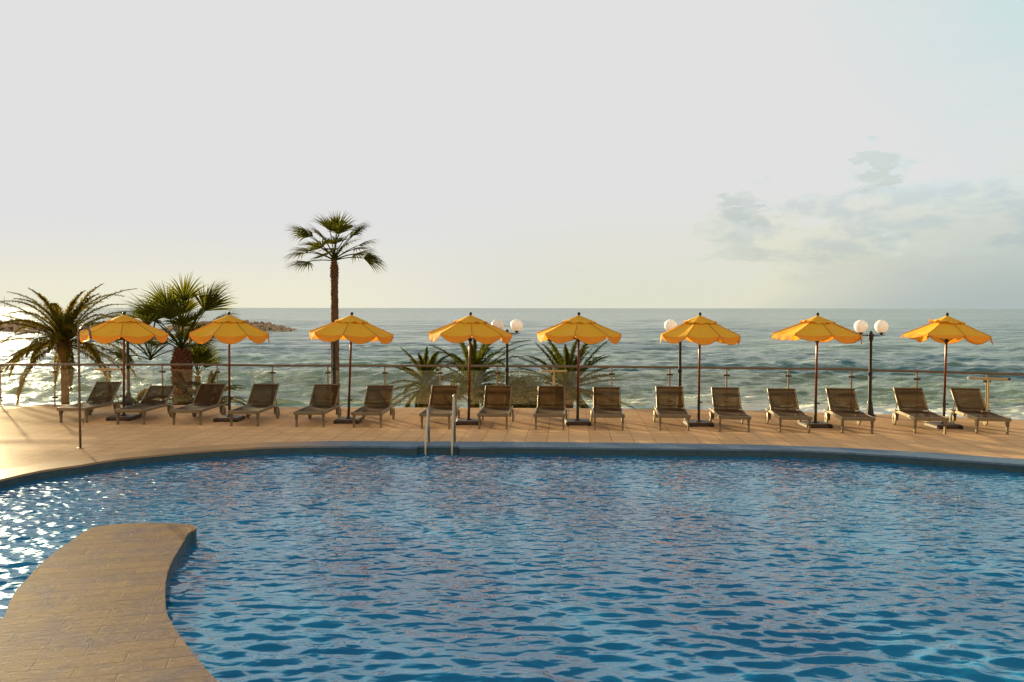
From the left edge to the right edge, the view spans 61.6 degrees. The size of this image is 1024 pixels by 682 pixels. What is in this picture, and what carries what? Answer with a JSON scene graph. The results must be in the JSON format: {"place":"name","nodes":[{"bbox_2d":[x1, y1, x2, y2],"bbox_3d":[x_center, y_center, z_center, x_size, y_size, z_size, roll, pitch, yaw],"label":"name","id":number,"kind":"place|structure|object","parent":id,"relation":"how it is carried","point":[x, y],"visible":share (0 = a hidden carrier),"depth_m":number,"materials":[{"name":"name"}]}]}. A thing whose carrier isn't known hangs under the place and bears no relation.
{"place":"outdoors","nodes":[
{"label":"outdoors","id":0,"kind":"place"},
{"bbox_2d":[0,523,216,681],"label":"stone walkway","id":1,"kind":"structure","parent":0,"point":[88,605],"depth_m":7.11,"materials":[{"name":"stone"}]},
{"bbox_2d":[116,388,147,404],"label":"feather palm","id":2,"kind":"object","parent":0,"point":[140,395],"visible":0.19,"depth_m":25.93,"materials":[{"name":"green plant"}]},
{"bbox_2d":[103,294,207,372],"bbox_3d":[-12.079,1.572,29.088,3.616,6.414,4.067,-1,2,-22],"label":"fan palm","id":3,"kind":"object","parent":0,"point":[119,353],"visible":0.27,"depth_m":28.76,"materials":[{"name":"green plant"}]},
{"bbox_2d":[0,453,1023,681],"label":"pool water","id":4,"kind":"structure","parent":0,"point":[374,567],"depth_m":9.11,"materials":[{"name":"blue liquid"}]},
{"bbox_2d":[0,308,1023,419],"bbox_3d":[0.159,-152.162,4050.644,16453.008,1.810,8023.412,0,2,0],"label":"sea","id":5,"kind":"structure","parent":0,"point":[640,330],"depth_m":113.75,"materials":[{"name":"liquid"}]},
{"bbox_2d":[0,319,42,331],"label":"rock breakwater","id":6,"kind":"object","parent":5,"relation":"in","point":[8,328],"visible":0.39,"depth_m":227.88,"materials":[{"name":"stone"}]},
{"bbox_2d":[160,320,296,331],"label":"rock breakwater","id":7,"kind":"object","parent":5,"relation":"in","point":[264,326],"visible":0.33,"depth_m":237.69,"materials":[{"name":"stone"}]},
{"bbox_2d":[0,404,1023,578],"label":"deck","id":8,"kind":"structure","parent":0,"point":[40,434],"depth_m":17.78,"materials":[{"name":"tile"}]},
{"bbox_2d":[76,326,97,448],"bbox_3d":[-7.748,0.846,15.643,0.405,2.228,0.236,0,2,0],"label":"outdoor shower","id":9,"kind":"object","parent":8,"relation":"on","point":[79,375],"visible":1,"depth_m":15.62,"materials":[{"name":"metal"}]},
{"bbox_2d":[57,381,121,422],"bbox_3d":[-9.741,1.397,19.911,0.740,0.789,1.784,0,2,2],"label":"sun lounger","id":10,"kind":"object","parent":8,"relation":"on","point":[103,393],"visible":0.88,"depth_m":20.32,"materials":[{"name":"brown fabric"}]},
{"bbox_2d":[93,368,122,406],"bbox_3d":[-10.471,1.200,22.278,0.740,0.995,0.100,0,2,-1],"label":"bar lamp","id":11,"kind":"object","parent":8,"relation":"on","point":[107,369],"visible":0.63,"depth_m":22.24,"materials":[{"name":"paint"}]},
{"bbox_2d":[80,312,168,420],"bbox_3d":[-8.877,0.562,19.669,1.802,2.473,1.796,0,2,0],"label":"umbrella","id":12,"kind":"object","parent":8,"relation":"on","point":[124,327],"visible":0.98,"depth_m":19.27,"materials":[{"name":"fabric"}]},
{"bbox_2d":[125,318,141,405],"bbox_3d":[-10.064,0.544,22.498,0.790,2.290,0.310,0,2,0],"label":"globe lamp","id":13,"kind":"object","parent":8,"relation":"on","point":[128,401],"visible":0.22,"depth_m":22.47,"materials":[{"name":"black metal"}]},
{"bbox_2d":[114,386,176,424],"bbox_3d":[-8.348,1.450,19.628,0.740,0.708,1.784,0,2,1],"label":"sun lounger","id":14,"kind":"object","parent":8,"relation":"on","point":[155,397],"visible":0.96,"depth_m":20.02,"materials":[{"name":"brown fabric"}]},
{"bbox_2d":[170,383,227,424],"bbox_3d":[-7.099,1.421,19.568,0.740,0.772,1.784,0,2,1],"label":"sun lounger","id":15,"kind":"object","parent":8,"relation":"on","point":[208,396],"visible":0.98,"depth_m":19.98,"materials":[{"name":"brown fabric"}]},
{"bbox_2d":[188,312,269,421],"bbox_3d":[-6.417,0.572,19.500,1.756,2.473,1.715,-1,2,-20],"label":"umbrella","id":16,"kind":"object","parent":8,"relation":"on","point":[228,329],"visible":1,"depth_m":19.07,"materials":[{"name":"fabric"}]},
{"bbox_2d":[228,383,281,425],"bbox_3d":[-5.781,1.422,19.373,0.740,0.789,1.784,0,2,1],"label":"sun lounger","id":17,"kind":"object","parent":8,"relation":"on","point":[262,397],"visible":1,"depth_m":19.79,"materials":[{"name":"brown fabric"}]},
{"bbox_2d":[293,384,341,426],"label":"sun lounger","id":18,"kind":"object","parent":8,"relation":"on","point":[324,400],"visible":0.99,"depth_m":19.68,"materials":[{"name":"brown fabric"}]},
{"bbox_2d":[332,342,339,407],"bbox_3d":[-4.531,0.704,21.878,0.268,2.030,0.268,-1,2,-22],"label":"black pole","id":19,"kind":"object","parent":8,"relation":"on","point":[334,368],"visible":0.31,"depth_m":21.84,"materials":[{"name":"metal"}]},
{"bbox_2d":[309,312,393,423],"bbox_3d":[-3.608,0.585,19.250,1.784,2.472,1.805,-1,2,-22],"label":"umbrella","id":20,"kind":"object","parent":8,"relation":"on","point":[351,328],"visible":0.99,"depth_m":18.83,"materials":[{"name":"fabric"}]},
{"bbox_2d":[351,385,394,427],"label":"sun lounger","id":21,"kind":"object","parent":8,"relation":"on","point":[377,400],"visible":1,"depth_m":19.58,"materials":[{"name":"brown fabric"}]},
{"bbox_2d":[419,385,459,428],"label":"sun lounger","id":22,"kind":"object","parent":8,"relation":"on","point":[441,401],"visible":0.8,"depth_m":19.40,"materials":[{"name":"brown fabric"}]},
{"bbox_2d":[428,312,511,424],"bbox_3d":[-0.945,0.597,19.010,1.765,2.473,1.778,1,2,18],"label":"umbrella","id":23,"kind":"object","parent":8,"relation":"on","point":[464,329],"visible":0.99,"depth_m":18.61,"materials":[{"name":"fabric"}]},
{"bbox_2d":[27,405,961,419],"bbox_3d":[-3.664,1.817,19.312,79.285,0.001,6.891,0,2,9],"label":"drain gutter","id":24,"kind":"object","parent":8,"relation":"on","point":[355,408],"visible":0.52,"depth_m":21.84,"materials":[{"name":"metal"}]},
{"bbox_2d":[477,385,513,429],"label":"sun lounger","id":25,"kind":"object","parent":8,"relation":"on","point":[497,400],"visible":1,"depth_m":19.36,"materials":[{"name":"brown fabric"}]},
{"bbox_2d":[491,319,522,384],"bbox_3d":[-0.124,0.592,21.543,0.790,2.290,0.310,0,2,-2],"label":"globe lamp","id":26,"kind":"object","parent":8,"relation":"on","point":[516,325],"visible":0.69,"depth_m":21.45,"materials":[{"name":"white metal"}]},
{"bbox_2d":[0,363,1023,411],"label":"glass railing","id":27,"kind":"object","parent":8,"relation":"on","point":[440,366],"visible":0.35,"depth_m":21.96,"materials":[{"name":"glass"}]},
{"bbox_2d":[534,385,567,429],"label":"sun lounger","id":28,"kind":"object","parent":8,"relation":"on","point":[551,401],"visible":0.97,"depth_m":19.32,"materials":[{"name":"brown fabric"}]},
{"bbox_2d":[540,370,568,385],"bbox_3d":[1.077,1.230,21.818,0.740,0.995,0.100,0,2,5],"label":"bar lamp","id":29,"kind":"object","parent":8,"relation":"on","point":[554,371],"visible":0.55,"depth_m":21.79,"materials":[{"name":"metal"}]},
{"bbox_2d":[537,312,620,425],"bbox_3d":[1.471,0.601,18.968,1.853,2.473,1.853,0,2,0],"label":"umbrella","id":30,"kind":"object","parent":8,"relation":"on","point":[578,328],"visible":1,"depth_m":18.55,"materials":[{"name":"fabric"}]},
{"bbox_2d":[590,387,624,430],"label":"sun lounger","id":31,"kind":"object","parent":8,"relation":"on","point":[606,402],"visible":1,"depth_m":19.23,"materials":[{"name":"brown fabric"}]},
{"bbox_2d":[653,386,690,430],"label":"sun lounger","id":32,"kind":"object","parent":8,"relation":"on","point":[669,401],"visible":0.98,"depth_m":19.21,"materials":[{"name":"brown fabric"}]},
{"bbox_2d":[664,319,686,385],"bbox_3d":[4.153,0.609,21.223,0.790,2.290,0.310,0,2,3],"label":"globe lamp","id":33,"kind":"object","parent":8,"relation":"on","point":[669,324],"visible":0.3,"depth_m":21.18,"materials":[{"name":"white glass"}]},
{"bbox_2d":[660,312,739,426],"bbox_3d":[4.104,0.610,18.807,1.718,2.473,1.716,0,2,0],"label":"umbrella","id":34,"kind":"object","parent":8,"relation":"on","point":[699,330],"visible":1,"depth_m":18.40,"materials":[{"name":"fabric"}]},
{"bbox_2d":[709,387,750,432],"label":"sun lounger","id":35,"kind":"object","parent":8,"relation":"on","point":[726,401],"visible":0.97,"depth_m":18.99,"materials":[{"name":"brown fabric"}]},
{"bbox_2d":[765,388,811,432],"bbox_3d":[5.940,1.477,18.491,0.740,0.772,1.784,0,2,7],"label":"sun lounger","id":36,"kind":"object","parent":8,"relation":"on","point":[783,404],"visible":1,"depth_m":18.92,"materials":[{"name":"brown fabric"}]},
{"bbox_2d":[771,313,861,427],"bbox_3d":[6.609,0.620,18.616,1.926,2.473,1.926,0,2,0],"label":"umbrella","id":37,"kind":"object","parent":8,"relation":"on","point":[817,328],"visible":1,"depth_m":18.23,"materials":[{"name":"fabric"}]},
{"bbox_2d":[823,388,875,433],"bbox_3d":[7.201,1.474,18.377,0.740,0.789,1.784,0,2,8],"label":"sun lounger","id":38,"kind":"object","parent":8,"relation":"on","point":[843,405],"visible":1,"depth_m":18.80,"materials":[{"name":"brown fabric"}]},
{"bbox_2d":[854,320,888,416],"bbox_3d":[8.541,0.643,20.456,0.790,2.290,0.310,0,2,3],"label":"globe lamp","id":39,"kind":"object","parent":8,"relation":"on","point":[880,327],"visible":0.98,"depth_m":20.41,"materials":[{"name":"white metal"}]},
{"bbox_2d":[890,387,948,433],"bbox_3d":[8.695,1.468,18.365,0.740,0.805,1.784,0,2,9],"label":"sun lounger","id":40,"kind":"object","parent":8,"relation":"on","point":[912,404],"visible":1,"depth_m":18.78,"materials":[{"name":"brown fabric"}]},
{"bbox_2d":[900,313,992,428],"bbox_3d":[9.328,0.627,18.499,1.841,2.473,1.801,0,2,0],"label":"umbrella","id":41,"kind":"object","parent":8,"relation":"on","point":[946,330],"visible":1,"depth_m":18.21,"materials":[{"name":"fabric"}]},
{"bbox_2d":[947,387,1011,433],"bbox_3d":[9.951,1.471,18.335,0.740,0.805,1.784,0,2,9],"label":"sun lounger","id":42,"kind":"object","parent":8,"relation":"on","point":[969,403],"visible":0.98,"depth_m":18.75,"materials":[{"name":"brown fabric"}]},
{"bbox_2d":[967,377,1010,410],"bbox_3d":[10.896,1.326,19.636,0.860,0.995,0.100,1,2,24],"label":"bar lamp","id":43,"kind":"object","parent":8,"relation":"on","point":[990,378],"visible":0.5,"depth_m":19.62,"materials":[{"name":"paint"}]},
{"bbox_2d":[0,448,1023,600],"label":"pool wall","id":44,"kind":"structure","parent":0,"point":[191,538],"depth_m":15.55,"materials":[{"name":"tile"}]},
{"bbox_2d":[0,441,1023,481],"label":"pool coping","id":45,"kind":"object","parent":44,"relation":"on","point":[10,473],"visible":1,"depth_m":15.71,"materials":[{"name":"beige stone"}]},
{"bbox_2d":[424,394,457,454],"bbox_3d":[-1.337,1.926,16.118,0.600,1.847,0.584,0,2,0],"label":"pool ladder","id":46,"kind":"object","parent":45,"relation":"attached to","point":[453,431],"visible":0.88,"depth_m":16.11,"materials":[{"name":"metal"}]},
{"bbox_2d":[0,0,1023,308],"label":"sky","id":47,"kind":"structure","parent":0,"point":[495,153],"materials":[{"name":"white"}]},
{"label":"beach","id":48,"kind":"structure","parent":0,"visible":0},
{"bbox_2d":[0,283,157,405],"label":"feather palm","id":49,"kind":"object","parent":48,"relation":"on","point":[62,331],"visible":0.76,"depth_m":27.64,"materials":[{"name":"green plant"}]},
{"bbox_2d":[114,271,239,404],"bbox_3d":[-10.918,1.267,27.797,4.290,7.128,4.384,1,3,32],"label":"fan palm","id":50,"kind":"object","parent":48,"relation":"on","point":[169,307],"visible":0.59,"depth_m":27.80,"materials":[{"name":"green plant"}]},
{"bbox_2d":[189,341,225,403],"bbox_3d":[-10.848,2.219,29.596,2.002,5.084,2.176,0,2,0],"label":"fan palm","id":51,"kind":"object","parent":48,"relation":"on","point":[205,356],"visible":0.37,"depth_m":29.49,"materials":[{"name":"green plant"}]},
{"bbox_2d":[169,369,249,405],"bbox_3d":[-9.561,2.832,27.132,2.809,4.055,2.944,0,2,0],"label":"feather palm","id":52,"kind":"object","parent":48,"relation":"on","point":[211,377],"visible":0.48,"depth_m":27.09,"materials":[{"name":"green plant"}]},
{"bbox_2d":[284,208,387,404],"bbox_3d":[-6.191,0.043,29.967,3.895,9.415,3.589,0,2,0],"label":"fan palm","id":53,"kind":"object","parent":48,"relation":"on","point":[337,225],"visible":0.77,"depth_m":29.83,"materials":[{"name":"green plant"}]},
{"bbox_2d":[387,346,481,407],"bbox_3d":[-2.610,2.517,27.696,3.078,4.654,3.160,1,3,31],"label":"feather palm","id":54,"kind":"object","parent":48,"relation":"on","point":[424,375],"visible":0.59,"depth_m":27.40,"materials":[{"name":"green plant"}]},
{"bbox_2d":[403,339,540,407],"bbox_3d":[-1.258,2.156,28.677,4.898,5.302,5.150,0,2,0],"label":"feather palm","id":55,"kind":"object","parent":48,"relation":"on","point":[479,376],"visible":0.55,"depth_m":28.23,"materials":[{"name":"green plant"}]},
{"bbox_2d":[491,371,543,407],"bbox_3d":[0.347,2.920,26.619,2.090,3.957,1.836,0,2,0],"label":"shrub","id":56,"kind":"object","parent":48,"relation":"on","point":[520,397],"visible":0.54,"depth_m":26.26,"materials":[{"name":"green plant"}]},
{"bbox_2d":[511,339,635,408],"bbox_3d":[1.952,2.280,28.088,4.438,5.107,4.296,0,2,0],"label":"feather palm","id":57,"kind":"object","parent":48,"relation":"on","point":[568,380],"visible":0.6,"depth_m":27.83,"materials":[{"name":"green plant"}]}
]}

